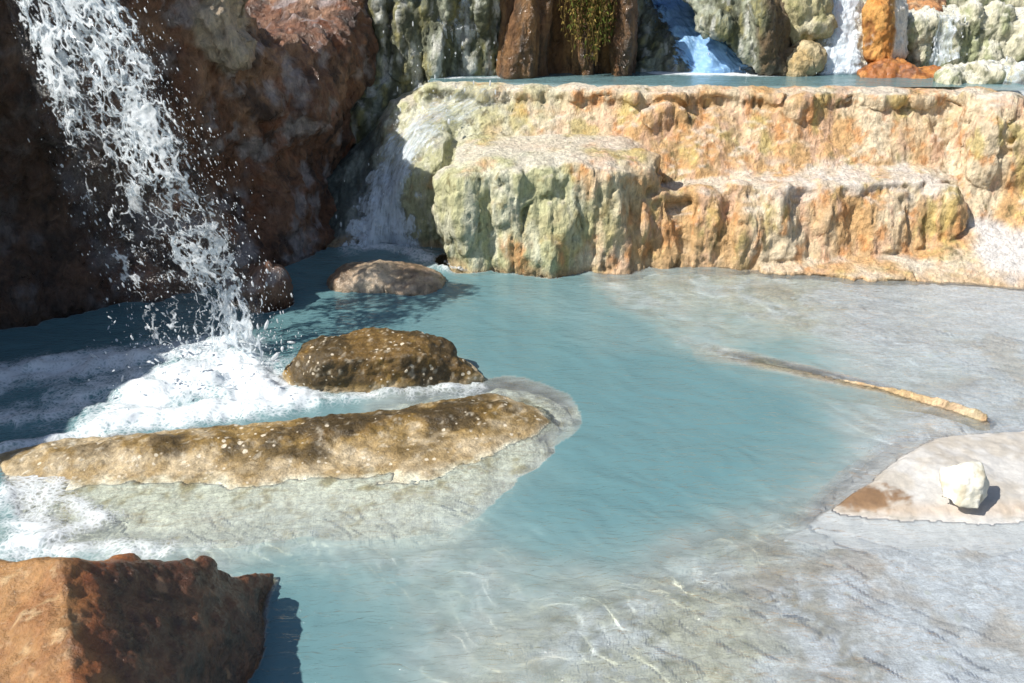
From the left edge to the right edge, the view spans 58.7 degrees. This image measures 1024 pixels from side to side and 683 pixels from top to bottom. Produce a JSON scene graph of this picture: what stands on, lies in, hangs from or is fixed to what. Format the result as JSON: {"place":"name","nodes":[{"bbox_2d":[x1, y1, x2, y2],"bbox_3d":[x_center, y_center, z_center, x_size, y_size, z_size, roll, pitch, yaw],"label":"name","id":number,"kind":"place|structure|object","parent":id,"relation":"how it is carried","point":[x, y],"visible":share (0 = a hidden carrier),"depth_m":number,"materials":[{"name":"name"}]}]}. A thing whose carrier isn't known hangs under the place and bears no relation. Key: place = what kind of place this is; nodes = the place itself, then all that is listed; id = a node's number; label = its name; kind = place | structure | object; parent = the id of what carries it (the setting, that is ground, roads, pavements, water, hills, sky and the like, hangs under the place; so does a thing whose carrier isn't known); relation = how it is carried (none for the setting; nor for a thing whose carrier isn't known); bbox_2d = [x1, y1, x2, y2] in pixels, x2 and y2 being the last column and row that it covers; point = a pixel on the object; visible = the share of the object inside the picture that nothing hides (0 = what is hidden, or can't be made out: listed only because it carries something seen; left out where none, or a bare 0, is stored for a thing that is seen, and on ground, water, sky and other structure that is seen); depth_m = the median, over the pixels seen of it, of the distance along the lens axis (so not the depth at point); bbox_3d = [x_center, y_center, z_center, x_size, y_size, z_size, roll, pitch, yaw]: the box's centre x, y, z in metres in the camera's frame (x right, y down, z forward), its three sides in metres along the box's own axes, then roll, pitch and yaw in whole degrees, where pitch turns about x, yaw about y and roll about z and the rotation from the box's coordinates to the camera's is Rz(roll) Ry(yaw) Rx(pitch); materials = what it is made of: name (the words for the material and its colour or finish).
{"place":"outdoors","nodes":[
{"label":"outdoors","id":0,"kind":"place"},
{"bbox_2d":[4,373,987,452],"bbox_3d":[-0.150,0.720,4.152,10.700,0.612,6.400,0,24,0],"label":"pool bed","id":1,"kind":"object","parent":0,"point":[812,373],"depth_m":4.83,"materials":[{"name":"beige stone"}]},
{"bbox_2d":[0,553,273,682],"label":"boulder","id":2,"kind":"object","parent":1,"relation":"on","point":[128,618],"visible":0.92,"depth_m":2.31,"materials":[{"name":"brown stone"}]},
{"bbox_2d":[282,327,484,392],"bbox_3d":[-0.641,0.117,4.521,1.014,0.330,0.420,0,24,0],"label":"mossy rock","id":3,"kind":"object","parent":1,"relation":"on","point":[367,360],"visible":0.77,"depth_m":4.37,"materials":[{"name":"brown stone"}]},
{"bbox_2d":[825,376,987,420],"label":"travertine ridge","id":4,"kind":"structure","parent":1,"relation":"on","point":[975,413],"depth_m":4.25,"materials":[{"name":"beige stone"}]},
{"bbox_2d":[831,431,1023,524],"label":"rock slab","id":5,"kind":"object","parent":1,"relation":"on","point":[907,484],"visible":0.41,"depth_m":3.58,"materials":[{"name":"beige stone"}]},
{"bbox_2d":[939,461,989,507],"bbox_3d":[1.708,0.530,3.449,0.157,0.146,0.168,-21,31,-39],"label":"white stone","id":6,"kind":"object","parent":5,"relation":"on","point":[965,484],"visible":1,"depth_m":3.41,"materials":[{"name":"white stone"}]},
{"bbox_2d":[0,242,1023,682],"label":"pool water","id":7,"kind":"structure","parent":0,"point":[680,474],"depth_m":3.60,"materials":[{"name":"blue liquid"}]},
{"bbox_2d":[15,0,301,409],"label":"waterfall","id":8,"kind":"structure","parent":7,"relation":"on","point":[145,114],"depth_m":4.37,"materials":[{"name":"liquid"}]},
{"bbox_2d":[327,259,445,295],"bbox_3d":[-0.790,-0.384,5.779,0.742,0.259,0.464,3,24,7],"label":"boulder","id":9,"kind":"object","parent":7,"relation":"in","point":[390,277],"visible":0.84,"depth_m":5.62,"materials":[{"name":"brown stone"}]},
{"bbox_2d":[429,70,1023,90],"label":"pool water","id":10,"kind":"structure","parent":0,"point":[679,79],"depth_m":6.60,"materials":[{"name":"blue liquid"}]},
{"bbox_2d":[635,0,754,72],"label":"cascade rock","id":11,"kind":"object","parent":10,"relation":"in","point":[656,39],"visible":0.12,"depth_m":7.15,"materials":[{"name":"grey stone"}]},
{"bbox_2d":[646,0,749,73],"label":"cascade","id":12,"kind":"object","parent":11,"relation":"on","point":[699,53],"visible":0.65,"depth_m":7.03,"materials":[{"name":"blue liquid"}]},
{"bbox_2d":[933,57,1023,94],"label":"mossy rock","id":13,"kind":"object","parent":10,"relation":"in","point":[983,71],"visible":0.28,"depth_m":6.46,"materials":[{"name":"beige stone"}]},
{"bbox_2d":[992,56,1023,95],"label":"cascade","id":14,"kind":"object","parent":13,"relation":"on","point":[1017,80],"visible":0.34,"depth_m":6.53,"materials":[{"name":"liquid"}]},
{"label":"hillside","id":15,"kind":"structure","parent":0,"visible":0},
{"bbox_2d":[792,0,868,73],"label":"cascade rock","id":16,"kind":"object","parent":15,"relation":"on","point":[858,26],"visible":0.04,"depth_m":6.94,"materials":[{"name":"stone"}]},
{"bbox_2d":[782,0,837,43],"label":"boulder","id":17,"kind":"object","parent":16,"relation":"on","point":[813,20],"visible":0.77,"depth_m":6.78,"materials":[{"name":"stone"}]},
{"bbox_2d":[816,0,866,75],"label":"cascade","id":18,"kind":"object","parent":16,"relation":"on","point":[843,53],"visible":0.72,"depth_m":6.88,"materials":[{"name":"liquid"}]},
{"bbox_2d":[946,0,1023,6],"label":"stepped terrace","id":19,"kind":"structure","parent":15,"relation":"on","point":[1014,3],"depth_m":7.55,"materials":[{"name":"stone"}]},
{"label":"ground","id":20,"kind":"structure","parent":0,"visible":0},
{"bbox_2d":[0,0,378,329],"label":"rock cliff","id":21,"kind":"structure","parent":20,"relation":"on","point":[281,85],"depth_m":5.39,"materials":[{"name":"brown stone"}]},
{"bbox_2d":[325,81,1023,288],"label":"travertine terrace","id":22,"kind":"structure","parent":20,"relation":"on","point":[882,183],"depth_m":5.99,"materials":[{"name":"beige stone"}]},
{"bbox_2d":[350,0,500,144],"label":"mossy rock wall","id":23,"kind":"structure","parent":22,"relation":"on","point":[424,44],"depth_m":6.68,"materials":[{"name":"grey stone"}]},
{"bbox_2d":[383,0,494,91],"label":"cascade","id":24,"kind":"object","parent":23,"relation":"attached to","point":[449,49],"visible":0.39,"depth_m":6.62,"materials":[{"name":"liquid"}]},
{"bbox_2d":[335,80,523,254],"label":"cascade","id":25,"kind":"object","parent":22,"relation":"on","point":[376,224],"visible":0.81,"depth_m":6.36,"materials":[{"name":"liquid"}]},
{"bbox_2d":[496,0,638,78],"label":"brown rock face","id":26,"kind":"object","parent":22,"relation":"on","point":[533,42],"visible":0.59,"depth_m":6.68},
{"bbox_2d":[557,0,616,72],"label":"hanging plant","id":27,"kind":"object","parent":26,"relation":"hanging from","point":[594,10],"visible":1,"depth_m":6.61,"materials":[{"name":"green plant"}]},
{"bbox_2d":[683,0,795,75],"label":"overhanging rock","id":28,"kind":"object","parent":22,"relation":"on","point":[754,34],"visible":0.81,"depth_m":6.75,"materials":[{"name":"grey stone"}]},
{"bbox_2d":[785,39,827,76],"bbox_3d":[2.179,-2.099,6.885,0.370,0.352,0.310,-9,26,-20],"label":"boulder","id":29,"kind":"object","parent":22,"relation":"on","point":[809,58],"visible":0.7,"depth_m":6.76,"materials":[{"name":"stone"}]},
{"bbox_2d":[857,57,940,78],"bbox_3d":[2.980,-2.038,6.843,0.820,0.198,0.413,0,24,0],"label":"flat rock","id":30,"kind":"object","parent":22,"relation":"on","point":[898,67],"visible":0.62,"depth_m":6.73,"materials":[{"name":"orange stone"}]},
{"bbox_2d":[862,0,908,62],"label":"boulder","id":31,"kind":"object","parent":30,"relation":"on","point":[884,27],"visible":0.94,"depth_m":6.76,"materials":[{"name":"stone"}]},
{"bbox_2d":[905,0,1023,66],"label":"stepped terrace","id":32,"kind":"structure","parent":22,"relation":"on","point":[993,30],"depth_m":7.00,"materials":[{"name":"stone"}]},
{"bbox_2d":[907,0,946,11],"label":"flat rock","id":33,"kind":"object","parent":32,"relation":"on","point":[916,5],"visible":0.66,"depth_m":7.27,"materials":[{"name":"stone"}]},
{"bbox_2d":[926,9,965,65],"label":"cascade","id":34,"kind":"object","parent":32,"relation":"on","point":[939,49],"visible":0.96,"depth_m":6.99,"materials":[{"name":"liquid"}]}
]}

